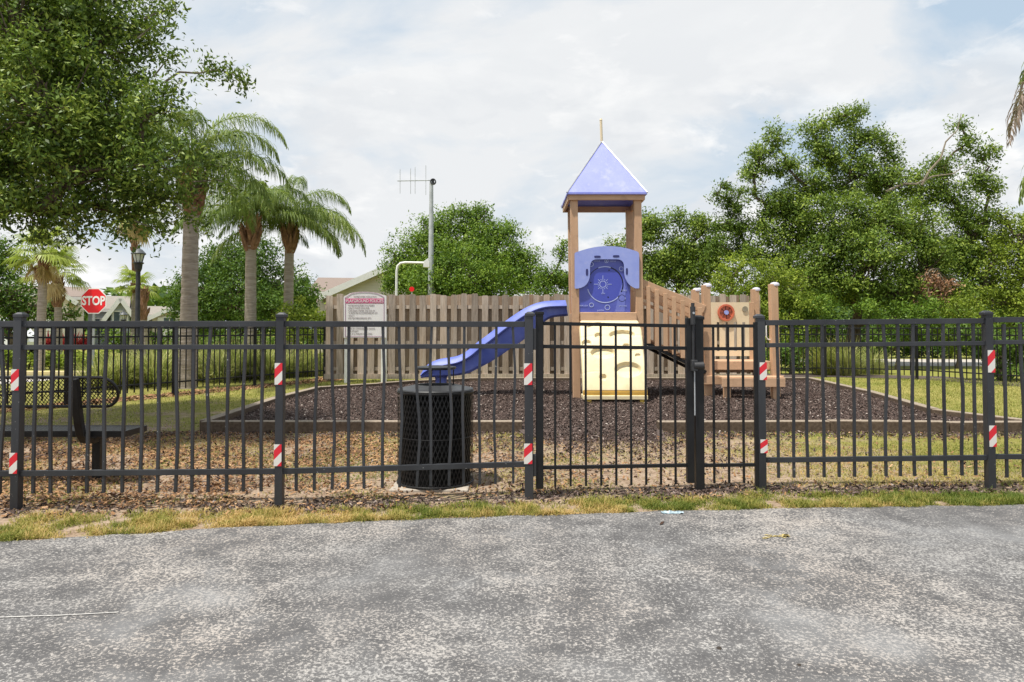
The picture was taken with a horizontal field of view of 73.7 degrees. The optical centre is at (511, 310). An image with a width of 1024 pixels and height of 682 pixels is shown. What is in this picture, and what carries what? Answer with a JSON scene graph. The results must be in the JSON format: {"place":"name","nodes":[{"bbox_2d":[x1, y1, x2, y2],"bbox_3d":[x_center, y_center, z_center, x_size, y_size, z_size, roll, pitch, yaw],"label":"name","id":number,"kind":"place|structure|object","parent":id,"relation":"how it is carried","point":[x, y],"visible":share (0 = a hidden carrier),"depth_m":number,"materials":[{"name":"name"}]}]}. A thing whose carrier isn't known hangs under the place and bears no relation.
{"place":"outdoors","nodes":[
{"label":"outdoors","id":0,"kind":"place"},
{"bbox_2d":[106,184,176,271],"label":"sabal palm","id":1,"kind":"object","parent":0,"point":[134,243],"visible":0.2,"depth_m":30.02,"materials":[{"name":"green plant"}]},
{"bbox_2d":[111,331,201,386],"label":"ornamental grass","id":2,"kind":"object","parent":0,"point":[164,368],"depth_m":14.94,"materials":[{"name":"green plant"}]},
{"bbox_2d":[130,341,199,380],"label":"ornamental grass","id":3,"kind":"object","parent":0,"point":[169,358],"depth_m":16.60,"materials":[{"name":"green plant"}]},
{"bbox_2d":[198,349,257,382],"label":"ornamental grass","id":4,"kind":"object","parent":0,"point":[211,373],"depth_m":16.15,"materials":[{"name":"green plant"}]},
{"bbox_2d":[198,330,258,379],"bbox_3d":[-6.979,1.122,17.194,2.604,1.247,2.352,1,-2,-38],"label":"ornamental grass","id":5,"kind":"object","parent":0,"point":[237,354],"depth_m":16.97,"materials":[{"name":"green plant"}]},
{"bbox_2d":[259,342,304,377],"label":"ornamental grass","id":6,"kind":"object","parent":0,"point":[287,375],"depth_m":17.77,"materials":[{"name":"green plant"}]},
{"bbox_2d":[311,262,468,353],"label":"house","id":7,"kind":"structure","parent":0,"point":[366,282],"depth_m":33.49,"materials":[{"name":"beige"}]},
{"bbox_2d":[0,504,1023,681],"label":"asphalt road","id":8,"kind":"structure","parent":0,"point":[931,593],"depth_m":3.17,"materials":[{"name":"grey asphalt"}]},
{"bbox_2d":[7,612,113,616],"bbox_3d":[-2.068,1.341,2.997,0.643,0.001,0.013,0,-2,-6],"label":"painted line","id":9,"kind":"object","parent":8,"relation":"on","point":[56,615],"visible":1,"depth_m":3.00,"materials":[{"name":"white paint"}]},
{"bbox_2d":[660,510,683,513],"bbox_3d":[1.097,1.381,4.684,0.150,0.018,0.050,0,-2,0],"label":"plastic wrapper","id":10,"kind":"object","parent":8,"relation":"on","point":[675,512],"visible":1,"depth_m":4.67,"materials":[{"name":"white plastic"}]},
{"bbox_2d":[764,534,789,538],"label":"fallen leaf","id":11,"kind":"object","parent":8,"relation":"on","point":[784,535],"visible":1,"depth_m":4.16,"materials":[{"name":"brown plant"}]},
{"bbox_2d":[0,332,1023,539],"bbox_3d":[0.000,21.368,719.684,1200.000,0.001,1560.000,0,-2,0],"label":"ground","id":12,"kind":"structure","parent":0,"point":[199,410],"depth_m":6.25,"materials":[{"name":"green plant"}]},
{"bbox_2d":[4,350,12,368],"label":"croton shrub","id":13,"kind":"object","parent":12,"relation":"on","point":[10,353],"visible":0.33,"depth_m":21.39,"materials":[{"name":"green plant"}]},
{"bbox_2d":[0,319,33,354],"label":"parked car","id":14,"kind":"object","parent":12,"relation":"on","point":[30,341],"visible":0.12,"depth_m":30.82,"materials":[{"name":"white paint"}]},
{"bbox_2d":[5,351,49,369],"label":"croton shrub","id":15,"kind":"object","parent":12,"relation":"on","point":[30,355],"visible":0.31,"depth_m":21.30,"materials":[{"name":"green plant"}]},
{"bbox_2d":[0,230,85,366],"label":"broadleaf tree","id":16,"kind":"object","parent":12,"relation":"on","point":[10,298],"visible":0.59,"depth_m":22.89,"materials":[{"name":"green plant"}]},
{"bbox_2d":[2,225,83,370],"bbox_3d":[-13.121,-0.323,19.055,2.172,4.243,1.965,0,-2,0],"label":"sabal palm","id":17,"kind":"object","parent":12,"relation":"on","point":[42,273],"visible":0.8,"depth_m":18.92,"materials":[{"name":"green plant"}]},
{"bbox_2d":[0,371,85,375],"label":"road kerb","id":18,"kind":"structure","parent":12,"relation":"on","point":[44,373],"depth_m":18.63,"materials":[{"name":"beige concrete"}]},
{"bbox_2d":[0,285,89,338],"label":"house","id":19,"kind":"structure","parent":12,"relation":"on","point":[74,295],"depth_m":46.97,"materials":[{"name":"beige"}]},
{"bbox_2d":[30,350,63,368],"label":"croton shrub","id":20,"kind":"object","parent":12,"relation":"on","point":[47,357],"visible":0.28,"depth_m":21.36,"materials":[{"name":"green plant"}]},
{"bbox_2d":[46,329,50,366],"bbox_3d":[-15.626,1.273,22.886,1.194,1.263,1.100,0,-2,0],"label":"cordyline","id":21,"kind":"object","parent":12,"relation":"on","point":[47,342],"visible":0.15,"depth_m":22.90,"materials":[{"name":"red plant"}]},
{"bbox_2d":[17,246,90,368],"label":"sabal palm","id":22,"kind":"object","parent":12,"relation":"on","point":[56,293],"visible":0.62,"depth_m":21.92,"materials":[{"name":"green plant"}]},
{"bbox_2d":[47,350,85,368],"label":"croton shrub","id":23,"kind":"object","parent":12,"relation":"on","point":[62,359],"visible":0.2,"depth_m":21.30,"materials":[{"name":"plant"}]},
{"bbox_2d":[63,333,79,365],"bbox_3d":[-14.719,1.294,22.982,1.170,1.227,1.104,0,-2,0],"label":"cordyline","id":24,"kind":"object","parent":12,"relation":"on","point":[77,340],"visible":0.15,"depth_m":22.88,"materials":[{"name":"red plant"}]},
{"bbox_2d":[0,376,146,480],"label":"park bench","id":25,"kind":"object","parent":12,"relation":"on","point":[79,429],"visible":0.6,"depth_m":5.51,"materials":[{"name":"black paint"}]},
{"bbox_2d":[76,331,86,354],"bbox_3d":[-14.397,1.289,23.032,0.999,1.239,1.135,1,-2,-34],"label":"cordyline","id":26,"kind":"object","parent":12,"relation":"on","point":[81,341],"visible":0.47,"depth_m":22.84,"materials":[{"name":"red plant"}]},
{"bbox_2d":[73,350,103,369],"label":"croton shrub","id":27,"kind":"object","parent":12,"relation":"on","point":[79,359],"visible":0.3,"depth_m":21.34,"materials":[{"name":"plant"}]},
{"bbox_2d":[81,288,106,364],"bbox_3d":[-12.249,0.716,19.978,0.748,2.714,0.059,0,-2,0],"label":"stop sign","id":28,"kind":"object","parent":12,"relation":"on","point":[93,301],"visible":0.99,"depth_m":19.98,"materials":[{"name":"red metal"}]},
{"bbox_2d":[60,351,139,389],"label":"ornamental grass","id":29,"kind":"object","parent":12,"relation":"on","point":[100,369],"depth_m":14.35,"materials":[{"name":"green plant"}]},
{"bbox_2d":[95,350,119,361],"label":"croton shrub","id":30,"kind":"object","parent":12,"relation":"on","point":[108,355],"visible":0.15,"depth_m":21.46,"materials":[{"name":"plant"}]},
{"bbox_2d":[88,296,130,344],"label":"house","id":31,"kind":"structure","parent":12,"relation":"on","point":[112,310],"depth_m":51.14,"materials":[{"name":"white"}]},
{"bbox_2d":[95,318,108,335],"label":"window","id":32,"kind":"structure","parent":31,"relation":"in","point":[96,319],"depth_m":51.72,"materials":[{"name":"clear glass"}]},
{"bbox_2d":[112,311,127,320],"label":"window","id":33,"kind":"structure","parent":31,"relation":"in","point":[115,314],"depth_m":50.11,"materials":[{"name":"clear glass"}]},
{"bbox_2d":[95,329,133,352],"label":"shrub","id":34,"kind":"object","parent":12,"relation":"on","point":[111,339],"visible":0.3,"depth_m":24.34,"materials":[{"name":"green plant"}]},
{"bbox_2d":[78,344,152,388],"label":"ornamental grass","id":35,"kind":"object","parent":12,"relation":"on","point":[130,376],"depth_m":14.59,"materials":[{"name":"green plant"}]},
{"bbox_2d":[119,309,127,320],"bbox_3d":[-17.074,1.034,29.983,0.346,2.137,0.346,0,-2,0],"label":"street lamp","id":36,"kind":"object","parent":12,"relation":"on","point":[123,315],"visible":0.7,"depth_m":29.92,"materials":[{"name":"white metal"}]},
{"bbox_2d":[109,264,159,356],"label":"sabal palm","id":37,"kind":"object","parent":12,"relation":"on","point":[131,274],"visible":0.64,"depth_m":24.88,"materials":[{"name":"green plant"}]},
{"bbox_2d":[109,350,163,365],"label":"ornamental grass","id":38,"kind":"object","parent":12,"relation":"on","point":[131,356],"depth_m":15.54,"materials":[{"name":"plant"}]},
{"bbox_2d":[0,0,273,259],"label":"oak tree","id":39,"kind":"object","parent":12,"relation":"on","point":[55,57],"visible":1,"depth_m":7.39,"materials":[{"name":"green plant"}]},
{"bbox_2d":[131,244,145,358],"bbox_3d":[-10.971,-0.059,20.009,0.403,3.765,0.403,0,-2,0],"label":"street lamp","id":40,"kind":"object","parent":12,"relation":"on","point":[138,257],"visible":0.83,"depth_m":19.96,"materials":[{"name":"black metal"}]},
{"bbox_2d":[125,278,160,356],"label":"sabal palm","id":41,"kind":"object","parent":12,"relation":"on","point":[144,300],"visible":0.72,"depth_m":22.93,"materials":[{"name":"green plant"}]},
{"bbox_2d":[130,306,179,341],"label":"house","id":42,"kind":"structure","parent":12,"relation":"on","point":[155,313],"depth_m":54.26,"materials":[{"name":"beige paint"}]},
{"bbox_2d":[157,317,179,339],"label":"garage door","id":43,"kind":"structure","parent":42,"relation":"in","point":[158,318],"depth_m":54.17,"materials":[{"name":"white"}]},
{"bbox_2d":[149,329,170,353],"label":"hedge bush","id":44,"kind":"object","parent":12,"relation":"on","point":[152,338],"visible":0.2,"depth_m":29.94,"materials":[{"name":"green plant"}]},
{"bbox_2d":[0,327,325,403],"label":"hedge","id":45,"kind":"object","parent":12,"relation":"on","point":[66,353],"visible":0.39,"depth_m":13.09,"materials":[{"name":"green plant"}]},
{"bbox_2d":[151,329,179,350],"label":"hedge bush","id":46,"kind":"object","parent":12,"relation":"on","point":[166,337],"visible":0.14,"depth_m":32.95,"materials":[{"name":"green plant"}]},
{"bbox_2d":[0,376,342,412],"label":"fallen leaves","id":47,"kind":"object","parent":12,"relation":"on","point":[266,385],"visible":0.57,"depth_m":13.52,"materials":[{"name":"brown plant"}]},
{"bbox_2d":[170,337,241,378],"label":"ornamental grass","id":48,"kind":"object","parent":12,"relation":"on","point":[199,352],"depth_m":16.67,"materials":[{"name":"green plant"}]},
{"bbox_2d":[128,107,293,388],"bbox_3d":[-6.965,-1.307,14.709,3.891,5.968,3.749,-1,-2,22],"label":"queen palm","id":49,"kind":"object","parent":12,"relation":"on","point":[189,287],"visible":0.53,"depth_m":14.51,"materials":[{"name":"green plant"}]},
{"bbox_2d":[217,330,234,352],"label":"hedge bush","id":50,"kind":"object","parent":12,"relation":"on","point":[226,342],"visible":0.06,"depth_m":34.88,"materials":[{"name":"green plant"}]},
{"bbox_2d":[198,329,274,350],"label":"shrub","id":51,"kind":"object","parent":12,"relation":"on","point":[238,340],"visible":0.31,"depth_m":22.89,"materials":[{"name":"green plant"}]},
{"bbox_2d":[157,230,328,350],"bbox_3d":[-11.029,-0.597,27.537,6.908,5.497,5.341,0,-2,0],"label":"broadleaf tree","id":52,"kind":"object","parent":12,"relation":"on","point":[217,291],"visible":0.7,"depth_m":26.95,"materials":[{"name":"green plant"}]},
{"bbox_2d":[222,339,272,378],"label":"ornamental grass","id":53,"kind":"object","parent":12,"relation":"on","point":[247,358],"depth_m":17.23,"materials":[{"name":"green plant"}]},
{"bbox_2d":[169,179,334,350],"bbox_3d":[-7.548,-1.100,19.625,4.636,5.826,3.835,-1,-2,28],"label":"queen palm","id":54,"kind":"object","parent":12,"relation":"on","point":[250,241],"visible":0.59,"depth_m":19.39,"materials":[{"name":"green plant"}]},
{"bbox_2d":[0,312,534,511],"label":"metal fence","id":55,"kind":"object","parent":12,"relation":"on","point":[16,473],"visible":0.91,"depth_m":4.83,"materials":[{"name":"black metal"}]},
{"bbox_2d":[533,303,704,488],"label":"metal gate","id":56,"kind":"structure","parent":55,"relation":"attached to","point":[692,365],"depth_m":5.22,"materials":[{"name":"black metal"}]},
{"bbox_2d":[233,339,306,379],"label":"ornamental grass","id":57,"kind":"object","parent":12,"relation":"on","point":[268,364],"depth_m":17.04,"materials":[{"name":"green plant"}]},
{"bbox_2d":[210,175,365,355],"bbox_3d":[-6.519,-0.995,20.510,4.321,5.667,3.720,0,-2,0],"label":"queen palm","id":58,"kind":"object","parent":12,"relation":"on","point":[289,237],"visible":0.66,"depth_m":20.34,"materials":[{"name":"green plant"}]},
{"bbox_2d":[268,295,325,357],"bbox_3d":[-5.898,0.736,19.466,2.193,2.349,1.394,0,-2,0],"label":"shrub","id":59,"kind":"object","parent":12,"relation":"on","point":[310,316],"visible":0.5,"depth_m":19.40,"materials":[{"name":"green plant"}]},
{"bbox_2d":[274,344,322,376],"bbox_3d":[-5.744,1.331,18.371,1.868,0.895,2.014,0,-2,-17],"label":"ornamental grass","id":60,"kind":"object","parent":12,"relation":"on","point":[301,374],"depth_m":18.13,"materials":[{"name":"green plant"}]},
{"bbox_2d":[290,341,322,375],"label":"ornamental grass","id":61,"kind":"object","parent":12,"relation":"on","point":[309,364],"depth_m":18.48,"materials":[{"name":"green plant"}]},
{"bbox_2d":[300,329,319,354],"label":"hedge bush","id":62,"kind":"object","parent":12,"relation":"on","point":[305,343],"visible":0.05,"depth_m":33.88,"materials":[{"name":"green plant"}]},
{"bbox_2d":[201,420,521,432],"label":"kerb","id":63,"kind":"structure","parent":12,"relation":"on","point":[306,426],"depth_m":8.31,"materials":[{"name":"grey concrete"}]},
{"bbox_2d":[344,292,386,382],"bbox_3d":[-3.435,0.647,16.001,1.002,2.150,0.144,0,-2,0],"label":"policy sign","id":64,"kind":"object","parent":12,"relation":"on","point":[365,306],"visible":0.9,"depth_m":15.96,"materials":[{"name":"white metal"}]},
{"bbox_2d":[395,259,429,295],"bbox_3d":[-3.504,0.059,24.018,1.216,3.752,0.220,0,-2,0],"label":"curved pipe lamp","id":65,"kind":"object","parent":12,"relation":"on","point":[426,263],"visible":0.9,"depth_m":24.01,"materials":[{"name":"white metal"}]},
{"bbox_2d":[397,169,435,294],"bbox_3d":[-3.784,-1.871,27.063,1.545,7.782,0.244,0,-2,0],"label":"aerial pole","id":66,"kind":"object","parent":12,"relation":"on","point":[431,237],"visible":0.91,"depth_m":27.03,"materials":[{"name":"grey metal"}]},
{"bbox_2d":[389,478,470,491],"bbox_3d":[-0.647,1.419,5.603,0.615,0.036,0.620,0,-2,0],"label":"concrete pad","id":67,"kind":"object","parent":12,"relation":"on","point":[461,489],"visible":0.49,"depth_m":5.30,"materials":[{"name":"beige concrete"}]},
{"bbox_2d":[396,365,473,489],"bbox_3d":[-0.627,0.928,5.606,0.632,0.948,0.632,0,-2,0],"label":"litter bin","id":68,"kind":"object","parent":67,"relation":"on","point":[440,416],"visible":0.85,"depth_m":5.35,"materials":[{"name":"black metal"}]},
{"bbox_2d":[372,198,546,296],"bbox_3d":[-2.242,-1.393,29.027,7.774,7.162,6.022,0,-2,0],"label":"broadleaf tree","id":69,"kind":"object","parent":12,"relation":"on","point":[478,263],"visible":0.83,"depth_m":29.03,"materials":[{"name":"green plant"}]},
{"bbox_2d":[0,377,1021,437],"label":"lawn grass","id":70,"kind":"structure","parent":12,"relation":"on","point":[920,380],"depth_m":12.71,"materials":[{"name":"green plant"}]},
{"bbox_2d":[0,486,1023,541],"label":"verge grass","id":71,"kind":"structure","parent":12,"relation":"on","point":[156,521],"depth_m":4.71,"materials":[{"name":"green plant"}]},
{"bbox_2d":[0,430,1023,517],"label":"fallen leaves","id":72,"kind":"object","parent":12,"relation":"on","point":[198,466],"visible":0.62,"depth_m":5.98,"materials":[{"name":"brown plant"}]},
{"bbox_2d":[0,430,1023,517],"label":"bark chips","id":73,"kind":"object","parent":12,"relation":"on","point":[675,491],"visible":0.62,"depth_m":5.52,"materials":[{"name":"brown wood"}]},
{"bbox_2d":[324,293,759,380],"bbox_3d":[0.750,0.653,16.526,10.540,2.108,0.215,0,-2,0],"label":"wooden fence","id":74,"kind":"object","parent":12,"relation":"on","point":[461,307],"visible":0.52,"depth_m":16.46,"materials":[{"name":"brown wood"}]},
{"bbox_2d":[523,235,568,295],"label":"broadleaf tree","id":75,"kind":"object","parent":12,"relation":"on","point":[558,278],"visible":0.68,"depth_m":26.81,"materials":[{"name":"green plant"}]},
{"bbox_2d":[84,277,1022,334],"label":"distant woods","id":76,"kind":"object","parent":12,"relation":"on","point":[152,301],"visible":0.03,"depth_m":143.22,"materials":[{"name":"green plant"}]},
{"bbox_2d":[519,428,665,440],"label":"mulch ramp","id":77,"kind":"structure","parent":12,"relation":"on","point":[523,430],"depth_m":8.20,"materials":[{"name":"brown wood"}]},
{"bbox_2d":[229,380,982,441],"bbox_3d":[1.515,1.555,12.161,10.870,0.001,7.600,0,-2,0],"label":"mulch bed","id":78,"kind":"object","parent":12,"relation":"on","point":[376,404],"visible":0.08,"depth_m":10.73,"materials":[{"name":"brown wood"}]},
{"bbox_2d":[420,118,784,403],"bbox_3d":[1.593,-0.965,12.264,6.461,5.186,2.265,0,-2,0],"label":"play structure","id":79,"kind":"object","parent":78,"relation":"on","point":[608,284],"visible":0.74,"depth_m":11.99,"materials":[{"name":"beige plastic"}]},
{"bbox_2d":[199,377,1021,430],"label":"kerb","id":80,"kind":"structure","parent":12,"relation":"on","point":[235,413],"depth_m":12.25,"materials":[{"name":"grey concrete"}]},
{"bbox_2d":[602,205,735,295],"bbox_3d":[6.262,-1.025,27.094,5.670,6.307,2.846,0,-2,0],"label":"broadleaf tree","id":81,"kind":"object","parent":12,"relation":"on","point":[680,265],"visible":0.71,"depth_m":26.66,"materials":[{"name":"green plant"}]},
{"bbox_2d":[700,176,764,294],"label":"slender tree","id":82,"kind":"object","parent":12,"relation":"on","point":[736,230],"visible":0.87,"depth_m":25.00,"materials":[{"name":"green plant"}]},
{"bbox_2d":[705,251,828,360],"bbox_3d":[7.785,0.021,21.031,3.725,3.866,1.956,0,-2,0],"label":"shrub","id":83,"kind":"object","parent":12,"relation":"on","point":[730,280],"visible":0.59,"depth_m":20.81,"materials":[{"name":"green plant"}]},
{"bbox_2d":[766,311,829,358],"bbox_3d":[10.392,0.886,24.914,2.264,2.412,1.611,-1,-2,19],"label":"understory shrub","id":84,"kind":"object","parent":12,"relation":"on","point":[814,340],"visible":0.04,"depth_m":24.71,"materials":[{"name":"green plant"}]},
{"bbox_2d":[766,292,843,367],"bbox_3d":[8.944,0.691,20.984,2.443,2.526,1.710,0,-2,0],"label":"shrub","id":85,"kind":"object","parent":12,"relation":"on","point":[829,304],"visible":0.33,"depth_m":20.78,"materials":[{"name":"green plant"}]},
{"bbox_2d":[809,309,846,356],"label":"understory shrub","id":86,"kind":"object","parent":12,"relation":"on","point":[833,338],"visible":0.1,"depth_m":26.17,"materials":[{"name":"green plant"}]},
{"bbox_2d":[656,419,1021,433],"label":"kerb","id":87,"kind":"structure","parent":12,"relation":"on","point":[846,425],"depth_m":8.32,"materials":[{"name":"grey concrete"}]},
{"bbox_2d":[694,311,1023,492],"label":"metal fence","id":88,"kind":"object","parent":12,"relation":"on","point":[987,342],"visible":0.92,"depth_m":5.36,"materials":[{"name":"black metal"}]},
{"bbox_2d":[832,306,889,357],"bbox_3d":[13.885,0.952,27.522,2.404,2.405,1.814,0,-2,0],"label":"understory shrub","id":89,"kind":"object","parent":12,"relation":"on","point":[863,337],"visible":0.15,"depth_m":27.35,"materials":[{"name":"green plant"}]},
{"bbox_2d":[727,99,1015,358],"bbox_3d":[13.179,-2.706,23.376,10.908,9.542,4.378,0,-2,-4],"label":"spreading tree","id":90,"kind":"object","parent":12,"relation":"on","point":[934,262],"visible":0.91,"depth_m":23.56,"materials":[{"name":"green plant"}]},
{"bbox_2d":[863,306,908,357],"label":"understory shrub","id":91,"kind":"object","parent":12,"relation":"on","point":[893,353],"visible":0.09,"depth_m":29.84,"materials":[{"name":"green plant"}]},
{"bbox_2d":[767,373,1020,386],"bbox_3d":[10.350,1.733,16.883,8.927,0.001,3.584,-1,-2,41],"label":"planting bed","id":92,"kind":"object","parent":12,"relation":"on","point":[858,376],"visible":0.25,"depth_m":18.19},
{"bbox_2d":[765,335,817,373],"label":"shrub","id":93,"kind":"object","parent":92,"relation":"on","point":[788,357],"visible":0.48,"depth_m":19.06,"materials":[{"name":"green plant"}]},
{"bbox_2d":[765,325,1023,385],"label":"hedge","id":94,"kind":"object","parent":12,"relation":"on","point":[917,369],"visible":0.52,"depth_m":17.15,"materials":[{"name":"green plant"}]},
{"bbox_2d":[780,359,1011,365],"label":"footpath","id":95,"kind":"structure","parent":12,"relation":"on","point":[907,362],"depth_m":25.83,"materials":[{"name":"concrete"}]},
{"bbox_2d":[850,291,951,368],"bbox_3d":[12.222,0.680,21.427,3.184,2.570,1.628,0,-2,0],"label":"shrub","id":96,"kind":"object","parent":12,"relation":"on","point":[929,309],"visible":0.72,"depth_m":21.32,"materials":[{"name":"green plant"}]},
{"bbox_2d":[900,314,940,357],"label":"understory shrub","id":97,"kind":"object","parent":12,"relation":"on","point":[906,351],"visible":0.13,"depth_m":30.14,"materials":[{"name":"green plant"}]},
{"bbox_2d":[923,308,980,358],"bbox_3d":[19.070,0.910,29.716,2.509,2.610,1.834,0,-2,-15],"label":"understory shrub","id":98,"kind":"object","parent":12,"relation":"on","point":[939,351],"visible":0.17,"depth_m":29.57,"materials":[{"name":"green plant"}]},
{"bbox_2d":[916,286,1000,368],"bbox_3d":[14.413,0.577,21.974,2.803,2.804,1.610,0,-2,0],"label":"shrub","id":99,"kind":"object","parent":12,"relation":"on","point":[962,302],"visible":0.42,"depth_m":21.81,"materials":[{"name":"green plant"}]},
{"bbox_2d":[939,308,1023,380],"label":"shrub","id":100,"kind":"object","parent":12,"relation":"on","point":[1013,359],"visible":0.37,"depth_m":16.71,"materials":[{"name":"green plant"}]},
{"bbox_2d":[956,306,1008,358],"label":"understory shrub","id":101,"kind":"object","parent":12,"relation":"on","point":[980,333],"visible":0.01,"depth_m":29.35,"materials":[{"name":"green plant"}]},
{"bbox_2d":[955,204,1023,365],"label":"broadleaf tree","id":102,"kind":"object","parent":12,"relation":"on","point":[1009,300],"visible":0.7,"depth_m":23.38,"materials":[{"name":"green plant"}]},
{"bbox_2d":[1005,62,1023,205],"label":"queen palm","id":103,"kind":"object","parent":12,"relation":"on","point":[1017,117],"visible":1,"depth_m":8.60,"materials":[{"name":"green plant"}]},
{"bbox_2d":[0,0,1023,329],"label":"sky","id":104,"kind":"structure","parent":0,"point":[503,103],"materials":[{"name":"white"}]},
{"bbox_2d":[797,333,857,374],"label":"ornamental grass","id":105,"kind":"object","parent":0,"point":[818,364],"depth_m":18.68,"materials":[{"name":"green plant"}]},
{"bbox_2d":[813,335,882,375],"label":"ornamental grass","id":106,"kind":"object","parent":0,"point":[845,364],"depth_m":18.48,"materials":[{"name":"green plant"}]},
{"bbox_2d":[858,346,901,373],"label":"ornamental grass","id":107,"kind":"object","parent":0,"point":[876,365],"depth_m":19.25,"materials":[{"name":"green plant"}]}
]}

